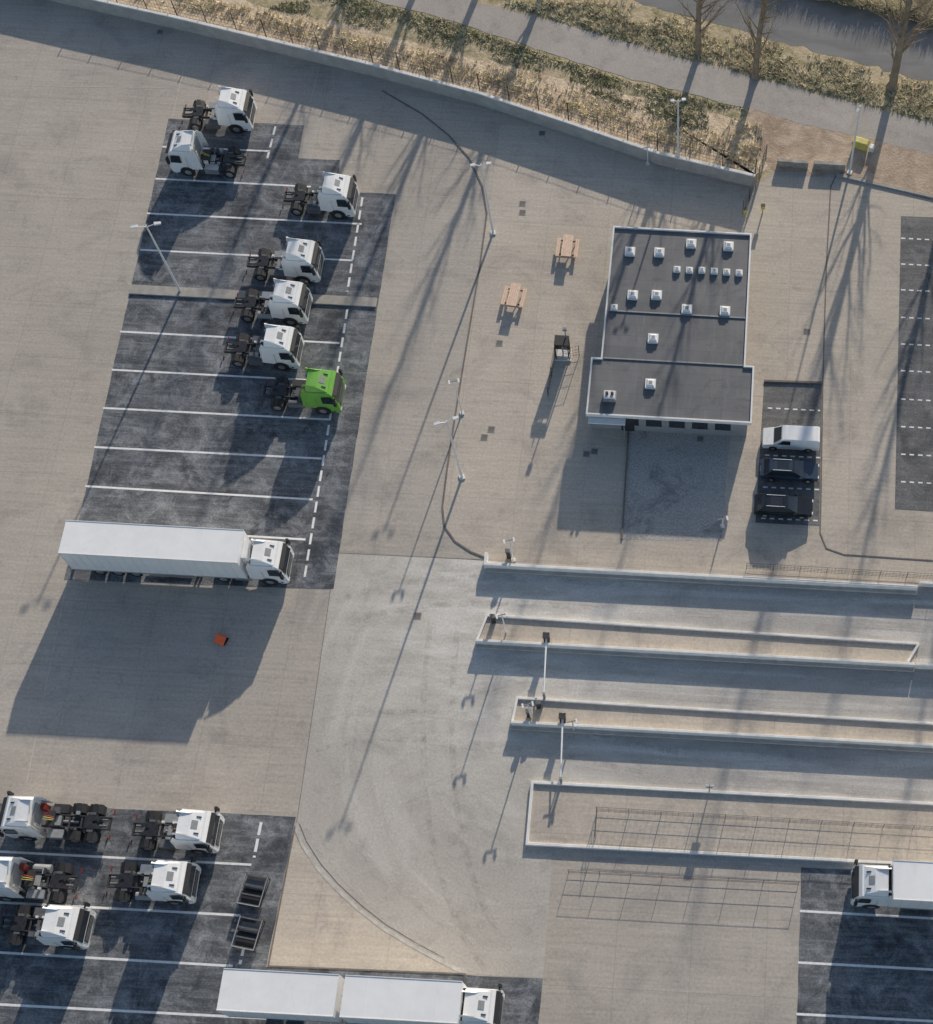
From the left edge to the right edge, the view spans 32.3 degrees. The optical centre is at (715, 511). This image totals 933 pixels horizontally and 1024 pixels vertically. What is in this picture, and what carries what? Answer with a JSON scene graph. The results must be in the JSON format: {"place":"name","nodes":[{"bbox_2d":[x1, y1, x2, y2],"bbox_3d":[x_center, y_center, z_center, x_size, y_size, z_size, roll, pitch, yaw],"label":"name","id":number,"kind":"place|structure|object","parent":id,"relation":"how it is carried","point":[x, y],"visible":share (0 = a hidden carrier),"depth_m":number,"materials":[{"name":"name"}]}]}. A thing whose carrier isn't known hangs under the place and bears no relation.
{"place":"outdoors","nodes":[
{"label":"outdoors","id":0,"kind":"place"},
{"bbox_2d":[64,118,394,588],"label":"parking lot asphalt","id":1,"kind":"structure","parent":0,"point":[283,163],"depth_m":122.09,"materials":[{"name":"asphalt"}]},
{"bbox_2d":[130,221,180,291],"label":"street lamp","id":2,"kind":"object","parent":1,"relation":"on","point":[159,251],"visible":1,"depth_m":119.51,"materials":[{"name":"metal"}]},
{"bbox_2d":[58,520,293,584],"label":"articulated lorry","id":3,"kind":"object","parent":1,"relation":"on","point":[140,550],"visible":1,"depth_m":111.93,"materials":[{"name":"white paint"}]},
{"bbox_2d":[165,130,248,178],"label":"tractor unit","id":4,"kind":"object","parent":1,"relation":"on","point":[184,149],"visible":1,"depth_m":128.88,"materials":[{"name":"white paint"}]},
{"bbox_2d":[181,86,256,133],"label":"tractor unit","id":5,"kind":"object","parent":1,"relation":"on","point":[234,109],"visible":1,"depth_m":130.67,"materials":[{"name":"white paint"}]},
{"bbox_2d":[129,284,376,307],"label":"parking divider kerb","id":6,"kind":"structure","parent":1,"relation":"on","point":[232,295],"depth_m":124.96,"materials":[{"name":"concrete"}]},
{"bbox_2d":[223,323,304,370],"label":"tractor unit","id":7,"kind":"object","parent":1,"relation":"on","point":[279,347],"visible":1,"depth_m":121.16,"materials":[{"name":"white paint"}]},
{"bbox_2d":[232,278,312,325],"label":"tractor unit","id":8,"kind":"object","parent":1,"relation":"on","point":[289,303],"visible":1,"depth_m":122.88,"materials":[{"name":"white paint"}]},
{"bbox_2d":[245,236,324,283],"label":"tractor unit","id":9,"kind":"object","parent":1,"relation":"on","point":[301,260],"visible":0.98,"depth_m":124.52,"materials":[{"name":"white paint"}]},
{"bbox_2d":[261,367,345,414],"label":"green tractor unit","id":10,"kind":"object","parent":1,"relation":"on","point":[321,391],"visible":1,"depth_m":119.62,"materials":[{"name":"paint"}]},
{"bbox_2d":[282,171,359,218],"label":"tractor unit","id":11,"kind":"object","parent":1,"relation":"on","point":[336,195],"visible":1,"depth_m":127.27,"materials":[{"name":"white paint"}]},
{"bbox_2d":[0,803,542,1023],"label":"parking lot asphalt","id":12,"kind":"structure","parent":0,"point":[102,984],"depth_m":103.77,"materials":[{"name":"asphalt"}]},
{"bbox_2d":[0,856,82,902],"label":"tractor unit","id":13,"kind":"object","parent":12,"relation":"on","point":[13,870],"visible":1,"depth_m":104.12,"materials":[{"name":"white paint"}]},
{"bbox_2d":[0,902,95,949],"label":"tractor unit","id":14,"kind":"object","parent":12,"relation":"on","point":[66,927],"visible":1,"depth_m":102.30,"materials":[{"name":"white paint"}]},
{"bbox_2d":[0,791,115,843],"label":"tractor unit","id":15,"kind":"object","parent":12,"relation":"on","point":[21,817],"visible":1,"depth_m":105.72,"materials":[{"name":"white paint"}]},
{"bbox_2d":[105,857,200,904],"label":"tractor unit","id":16,"kind":"object","parent":12,"relation":"on","point":[172,882],"visible":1,"depth_m":103.78,"materials":[{"name":"white paint"}]},
{"bbox_2d":[130,806,224,853],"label":"tractor unit","id":17,"kind":"object","parent":12,"relation":"on","point":[196,831],"visible":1,"depth_m":105.22,"materials":[{"name":"white paint"}]},
{"bbox_2d":[231,915,265,952],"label":"steel stillage","id":18,"kind":"object","parent":12,"relation":"on","point":[247,936],"visible":1,"depth_m":103.72,"materials":[{"name":"grey metal"}]},
{"bbox_2d":[236,873,270,909],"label":"steel stillage","id":19,"kind":"object","parent":12,"relation":"on","point":[252,893],"visible":1,"depth_m":104.90,"materials":[{"name":"grey metal"}]},
{"bbox_2d":[216,968,504,1023],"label":"box lorry with trailer","id":20,"kind":"object","parent":12,"relation":"on","point":[300,996],"visible":1,"depth_m":98.99,"materials":[{"name":"white paint"}]},
{"bbox_2d":[269,834,458,972],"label":"paving","id":21,"kind":"structure","parent":0,"point":[321,922],"depth_m":104.33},
{"bbox_2d":[0,0,932,1023],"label":"yard pavement","id":22,"kind":"structure","parent":0,"point":[156,696],"depth_m":117.08,"materials":[{"name":"concrete"}]},
{"bbox_2d":[214,633,228,645],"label":"orange marker board","id":23,"kind":"object","parent":22,"relation":"on","point":[220,639],"visible":1,"depth_m":112.54,"materials":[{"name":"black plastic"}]},
{"bbox_2d":[0,46,568,781],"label":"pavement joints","id":24,"kind":"object","parent":22,"relation":"on","point":[172,116],"visible":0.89,"depth_m":129.58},
{"bbox_2d":[297,553,481,818],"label":"pavement joints","id":25,"kind":"object","parent":22,"relation":"on","point":[323,639],"visible":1,"depth_m":113.58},
{"bbox_2d":[49,0,755,186],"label":"retaining wall","id":26,"kind":"structure","parent":22,"relation":"on","point":[434,86],"depth_m":133.44,"materials":[{"name":"concrete"}]},
{"bbox_2d":[382,90,487,557],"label":"drain kerb","id":27,"kind":"structure","parent":22,"relation":"on","point":[461,149],"depth_m":124.63,"materials":[{"name":"concrete"}]},
{"bbox_2d":[0,126,932,1021],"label":"parking markings","id":28,"kind":"object","parent":22,"relation":"on","point":[304,576],"visible":0.89,"depth_m":117.08,"materials":[{"name":"paint"}]},
{"bbox_2d":[503,537,515,561],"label":"camera mast","id":29,"kind":"object","parent":22,"relation":"on","point":[513,559],"visible":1,"depth_m":113.68,"materials":[{"name":"metal"}]},
{"bbox_2d":[296,553,852,977],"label":"apron","id":30,"kind":"object","parent":22,"relation":"on","point":[425,765],"visible":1,"depth_m":109.51,"materials":[{"name":"concrete"}]},
{"bbox_2d":[267,824,465,974],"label":"island edge kerb","id":31,"kind":"structure","parent":30,"relation":"on","point":[268,965],"depth_m":104.00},
{"bbox_2d":[295,826,465,972],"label":"curved kerb","id":32,"kind":"structure","parent":30,"relation":"on","point":[349,901],"depth_m":104.88,"materials":[{"name":"concrete"}]},
{"bbox_2d":[413,612,421,619],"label":"manhole cover","id":33,"kind":"object","parent":30,"relation":"on","point":[417,615],"visible":1,"depth_m":113.98,"materials":[{"name":"metal"}]},
{"bbox_2d":[475,614,918,671],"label":"traffic island","id":34,"kind":"structure","parent":30,"relation":"on","point":[523,633],"depth_m":113.43,"materials":[{"name":"white concrete"}]},
{"bbox_2d":[495,612,507,632],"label":"camera mast","id":35,"kind":"object","parent":34,"relation":"on","point":[502,619],"visible":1,"depth_m":110.39,"materials":[{"name":"metal"}]},
{"bbox_2d":[542,632,549,697],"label":"barrier gate","id":36,"kind":"structure","parent":34,"relation":"on","point":[546,637],"depth_m":111.92,"materials":[{"name":"white metal"}]},
{"bbox_2d":[525,781,932,864],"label":"traffic island","id":37,"kind":"structure","parent":30,"relation":"on","point":[561,814],"depth_m":107.95,"materials":[{"name":"white concrete"}]},
{"bbox_2d":[599,807,932,830],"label":"island fence","id":38,"kind":"object","parent":37,"relation":"on","point":[762,819],"visible":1,"depth_m":107.43,"materials":[{"name":"grey metal"}]},
{"bbox_2d":[670,98,685,168],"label":"street lamp","id":39,"kind":"object","parent":22,"relation":"on","point":[678,101],"visible":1,"depth_m":125.96,"materials":[{"name":"metal"}]},
{"bbox_2d":[568,869,798,884],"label":"lane fence","id":40,"kind":"object","parent":22,"relation":"on","point":[681,877],"visible":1,"depth_m":105.97,"materials":[{"name":"metal"}]},
{"bbox_2d":[569,577,932,866],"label":"lane surface","id":41,"kind":"object","parent":22,"relation":"on","point":[757,767],"visible":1,"depth_m":112.19,"materials":[{"name":"concrete"}]},
{"bbox_2d":[484,552,917,594],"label":"concrete barrier","id":42,"kind":"object","parent":41,"relation":"on","point":[700,578],"visible":1,"depth_m":115.38,"materials":[{"name":"concrete"}]},
{"bbox_2d":[510,697,932,752],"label":"traffic island","id":43,"kind":"structure","parent":41,"relation":"on","point":[642,720],"depth_m":110.91,"materials":[{"name":"white concrete"}]},
{"bbox_2d":[521,701,533,717],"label":"camera mast","id":44,"kind":"object","parent":43,"relation":"on","point":[527,704],"visible":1,"depth_m":108.06,"materials":[{"name":"metal"}]},
{"bbox_2d":[558,712,565,781],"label":"barrier gate","id":45,"kind":"structure","parent":43,"relation":"on","point":[562,717],"depth_m":109.35,"materials":[{"name":"white metal"}]},
{"bbox_2d":[907,643,919,661],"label":"concrete barrier","id":46,"kind":"object","parent":41,"relation":"on","point":[913,652],"visible":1,"depth_m":113.37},
{"bbox_2d":[915,663,932,669],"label":"concrete barrier","id":47,"kind":"object","parent":41,"relation":"on","point":[928,666],"visible":1,"depth_m":112.62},
{"bbox_2d":[919,581,932,586],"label":"concrete barrier","id":48,"kind":"object","parent":22,"relation":"on","point":[925,584],"visible":1,"depth_m":115.44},
{"bbox_2d":[148,0,932,183],"bbox_3d":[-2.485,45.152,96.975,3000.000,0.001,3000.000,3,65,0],"label":"ground","id":49,"kind":"structure","parent":0,"point":[397,29],"depth_m":136.60,"materials":[{"name":"green plant"}]},
{"bbox_2d":[110,0,756,173],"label":"boundary fence","id":50,"kind":"object","parent":49,"relation":"on","point":[442,78],"visible":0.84,"depth_m":133.54,"materials":[{"name":"metal"}]},
{"bbox_2d":[107,0,770,173],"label":"straw verge","id":51,"kind":"structure","parent":49,"relation":"on","point":[717,122],"depth_m":134.71,"materials":[{"name":"plant"}]},
{"bbox_2d":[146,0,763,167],"bbox_3d":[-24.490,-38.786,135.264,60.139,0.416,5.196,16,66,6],"label":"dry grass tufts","id":52,"kind":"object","parent":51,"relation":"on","point":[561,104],"visible":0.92,"depth_m":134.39,"materials":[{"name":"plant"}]},
{"bbox_2d":[569,83,712,133],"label":"green grass tufts","id":53,"kind":"object","parent":51,"relation":"on","point":[666,113],"visible":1,"depth_m":133.82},
{"bbox_2d":[270,0,746,110],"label":"green grass tufts","id":54,"kind":"object","parent":49,"relation":"on","point":[492,49],"visible":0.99,"depth_m":136.47,"materials":[{"name":"plant"}]},
{"bbox_2d":[675,0,732,56],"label":"bare tree","id":55,"kind":"object","parent":49,"relation":"on","point":[698,30],"visible":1,"depth_m":132.26,"materials":[{"name":"brown plant"}]},
{"bbox_2d":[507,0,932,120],"bbox_3d":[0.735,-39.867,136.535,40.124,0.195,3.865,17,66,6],"label":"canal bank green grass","id":56,"kind":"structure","parent":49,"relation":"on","point":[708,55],"depth_m":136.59,"materials":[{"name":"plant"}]},
{"bbox_2d":[725,0,782,80],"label":"bare tree","id":57,"kind":"object","parent":49,"relation":"on","point":[755,73],"visible":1,"depth_m":131.05,"materials":[{"name":"brown plant"}]},
{"bbox_2d":[830,0,932,25],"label":"bank reeds","id":58,"kind":"object","parent":49,"relation":"on","point":[870,5],"visible":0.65,"depth_m":138.64,"materials":[{"name":"beige plant"}]},
{"bbox_2d":[877,0,932,91],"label":"bare tree","id":59,"kind":"object","parent":49,"relation":"on","point":[892,84],"visible":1,"depth_m":129.76,"materials":[{"name":"brown plant"}]},
{"bbox_2d":[377,0,932,153],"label":"canal path","id":60,"kind":"structure","parent":0,"point":[639,63],"depth_m":135.50,"materials":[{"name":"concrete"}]},
{"bbox_2d":[385,91,932,582],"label":"plaza pavement","id":61,"kind":"structure","parent":0,"point":[535,483],"depth_m":123.89,"materials":[{"name":"concrete"}]},
{"bbox_2d":[434,416,464,479],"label":"street lamp","id":62,"kind":"object","parent":61,"relation":"on","point":[461,476],"visible":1,"depth_m":113.67,"materials":[{"name":"metal"}]},
{"bbox_2d":[448,378,463,414],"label":"camera mast","id":63,"kind":"object","parent":61,"relation":"on","point":[461,411],"visible":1,"depth_m":118.18,"materials":[{"name":"metal"}]},
{"bbox_2d":[470,162,495,234],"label":"street lamp","id":64,"kind":"object","parent":61,"relation":"on","point":[492,231],"visible":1,"depth_m":123.66,"materials":[{"name":"metal"}]},
{"bbox_2d":[505,548,510,558],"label":"ticket terminal","id":65,"kind":"object","parent":61,"relation":"on","point":[507,552],"visible":1,"depth_m":115.09,"materials":[{"name":"black plastic"}]},
{"bbox_2d":[501,283,526,307],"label":"picnic table","id":66,"kind":"object","parent":61,"relation":"on","point":[513,290],"visible":1,"depth_m":124.95,"materials":[{"name":"brown wood"}]},
{"bbox_2d":[547,349,555,396],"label":"turnstile fence","id":67,"kind":"object","parent":61,"relation":"on","point":[551,367],"visible":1,"depth_m":121.93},
{"bbox_2d":[554,327,571,360],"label":"turnstile","id":68,"kind":"object","parent":61,"relation":"on","point":[561,345],"visible":1,"depth_m":122.41,"materials":[{"name":"metal"}]},
{"bbox_2d":[555,234,579,257],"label":"picnic table","id":69,"kind":"object","parent":61,"relation":"on","point":[568,240],"visible":1,"depth_m":127.03,"materials":[{"name":"brown wood"}]},
{"bbox_2d":[590,448,597,454],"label":"manhole cover","id":70,"kind":"object","parent":61,"relation":"on","point":[594,451],"visible":1,"depth_m":119.94,"materials":[{"name":"metal"}]},
{"bbox_2d":[588,416,625,438],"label":"canopy","id":71,"kind":"object","parent":61,"relation":"on","point":[606,420],"visible":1,"depth_m":118.44,"materials":[{"name":"metal"}]},
{"bbox_2d":[621,430,628,539],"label":"pad kerb","id":72,"kind":"structure","parent":61,"relation":"on","point":[625,485],"depth_m":118.67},
{"bbox_2d":[591,419,746,436],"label":"walls","id":73,"kind":"structure","parent":61,"relation":"on","point":[738,430],"depth_m":120.31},
{"bbox_2d":[605,419,730,430],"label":"windows and door","id":74,"kind":"structure","parent":73,"relation":"attached to","point":[630,424],"depth_m":119.62,"materials":[{"name":"black glass"}]},
{"bbox_2d":[586,226,753,424],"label":"parapet","id":75,"kind":"structure","parent":73,"relation":"on","point":[669,418],"depth_m":120.21,"materials":[{"name":"metal"}]},
{"bbox_2d":[623,431,729,540],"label":"loading pad","id":76,"kind":"object","parent":61,"relation":"on","point":[675,486],"visible":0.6,"depth_m":118.86,"materials":[{"name":"concrete"}]},
{"bbox_2d":[743,128,766,206],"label":"gate fence","id":77,"kind":"object","parent":61,"relation":"on","point":[759,170],"visible":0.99,"depth_m":130.48,"materials":[{"name":"metal"}]},
{"bbox_2d":[755,382,821,525],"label":"car parking pad","id":78,"kind":"object","parent":61,"relation":"on","point":[797,396],"visible":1,"depth_m":121.39,"materials":[{"name":"asphalt"}]},
{"bbox_2d":[753,493,812,519],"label":"parked car","id":79,"kind":"object","parent":78,"relation":"on","point":[794,505],"visible":1,"depth_m":117.25,"materials":[{"name":"black paint"}]},
{"bbox_2d":[760,458,818,483],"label":"parked car","id":80,"kind":"object","parent":78,"relation":"on","point":[801,469],"visible":1,"depth_m":118.52,"materials":[{"name":"blue paint"}]},
{"bbox_2d":[762,425,819,452],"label":"white van","id":81,"kind":"object","parent":78,"relation":"on","point":[806,439],"visible":1,"depth_m":119.37,"materials":[{"name":"paint"}]},
{"bbox_2d":[764,380,821,383],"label":"car pad kerb","id":82,"kind":"object","parent":61,"relation":"on","point":[793,381],"visible":1,"depth_m":122.82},
{"bbox_2d":[746,563,931,578],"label":"lane fence","id":83,"kind":"object","parent":61,"relation":"on","point":[837,570],"visible":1,"depth_m":115.57,"materials":[{"name":"grey metal"}]},
{"bbox_2d":[820,170,932,560],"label":"car park kerb","id":84,"kind":"object","parent":61,"relation":"on","point":[822,406],"visible":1,"depth_m":121.41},
{"bbox_2d":[588,228,751,421],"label":"roof","id":85,"kind":"structure","parent":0,"point":[702,391],"depth_m":121.53,"materials":[{"name":"grey metal"}]},
{"bbox_2d":[603,390,616,401],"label":"roof vent unit","id":86,"kind":"object","parent":85,"relation":"on","point":[609,395],"visible":1,"depth_m":118.48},
{"bbox_2d":[610,304,617,310],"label":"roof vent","id":87,"kind":"object","parent":85,"relation":"on","point":[614,307],"visible":1,"depth_m":122.08,"materials":[{"name":"metal"}]},
{"bbox_2d":[625,246,635,256],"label":"skylight","id":88,"kind":"object","parent":85,"relation":"on","point":[629,251],"visible":1,"depth_m":124.23,"materials":[{"name":"plastic"}]},
{"bbox_2d":[654,247,664,257],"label":"skylight","id":89,"kind":"object","parent":85,"relation":"on","point":[659,252],"visible":1,"depth_m":124.27,"materials":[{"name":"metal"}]},
{"bbox_2d":[603,310,745,365],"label":"roof upstand","id":90,"kind":"object","parent":85,"relation":"on","point":[676,361],"visible":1,"depth_m":120.37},
{"bbox_2d":[627,290,637,299],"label":"skylight","id":91,"kind":"object","parent":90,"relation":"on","point":[632,295],"visible":1,"depth_m":122.54,"materials":[{"name":"plastic"}]},
{"bbox_2d":[645,378,655,388],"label":"skylight","id":92,"kind":"object","parent":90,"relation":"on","point":[650,383],"visible":1,"depth_m":119.23,"materials":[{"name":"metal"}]},
{"bbox_2d":[648,333,658,343],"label":"skylight","id":93,"kind":"object","parent":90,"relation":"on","point":[652,338],"visible":1,"depth_m":120.92,"materials":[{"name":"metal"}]},
{"bbox_2d":[651,290,661,299],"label":"skylight","id":94,"kind":"object","parent":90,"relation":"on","point":[656,295],"visible":1,"depth_m":122.59,"materials":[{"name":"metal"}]},
{"bbox_2d":[681,304,691,313],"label":"skylight","id":95,"kind":"object","parent":90,"relation":"on","point":[686,308],"visible":1,"depth_m":122.10,"materials":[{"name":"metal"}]},
{"bbox_2d":[720,306,729,315],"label":"skylight","id":96,"kind":"object","parent":90,"relation":"on","point":[724,310],"visible":1,"depth_m":122.11,"materials":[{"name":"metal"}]},
{"bbox_2d":[686,238,696,248],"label":"skylight","id":97,"kind":"object","parent":85,"relation":"on","point":[690,243],"visible":1,"depth_m":124.69,"materials":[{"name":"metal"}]},
{"bbox_2d":[723,241,733,250],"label":"skylight","id":98,"kind":"object","parent":85,"relation":"on","point":[728,246],"visible":1,"depth_m":124.68,"materials":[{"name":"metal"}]},
{"bbox_2d":[635,0,932,80],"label":"canal water","id":99,"kind":"structure","parent":0,"point":[857,34],"depth_m":138.06,"materials":[{"name":"liquid"}]},
{"bbox_2d":[749,108,932,200],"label":"bare soil","id":100,"kind":"structure","parent":0,"point":[897,166],"depth_m":132.33,"materials":[{"name":"soil"}]},
{"bbox_2d":[777,158,808,168],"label":"concrete barrier","id":101,"kind":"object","parent":100,"relation":"on","point":[792,163],"depth_m":131.15,"materials":[{"name":"concrete"}]},
{"bbox_2d":[813,160,845,170],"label":"concrete barrier","id":102,"kind":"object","parent":100,"relation":"on","point":[829,165],"depth_m":131.14,"materials":[{"name":"concrete"}]},
{"bbox_2d":[847,105,860,174],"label":"street lamp","id":103,"kind":"object","parent":100,"relation":"on","point":[849,171],"visible":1,"depth_m":128.09,"materials":[{"name":"metal"}]},
{"bbox_2d":[852,136,874,152],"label":"grit bin","id":104,"kind":"object","parent":100,"relation":"on","point":[862,144],"visible":0.87,"depth_m":132.04,"materials":[{"name":"yellow plastic"}]},
{"bbox_2d":[836,173,932,197],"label":"boundary kerb","id":105,"kind":"structure","parent":100,"relation":"on","point":[884,185],"depth_m":130.93,"materials":[{"name":"concrete"}]},
{"bbox_2d":[797,867,932,1023],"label":"parking lot asphalt","id":106,"kind":"structure","parent":0,"point":[864,991],"depth_m":104.51,"materials":[{"name":"asphalt"}]},
{"bbox_2d":[850,859,932,909],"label":"box lorry","id":107,"kind":"object","parent":106,"relation":"on","point":[906,884],"visible":1,"depth_m":103.39,"materials":[{"name":"white paint"}]},
{"bbox_2d":[895,216,932,511],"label":"visitor parking asphalt","id":108,"kind":"structure","parent":0,"point":[915,413],"depth_m":123.66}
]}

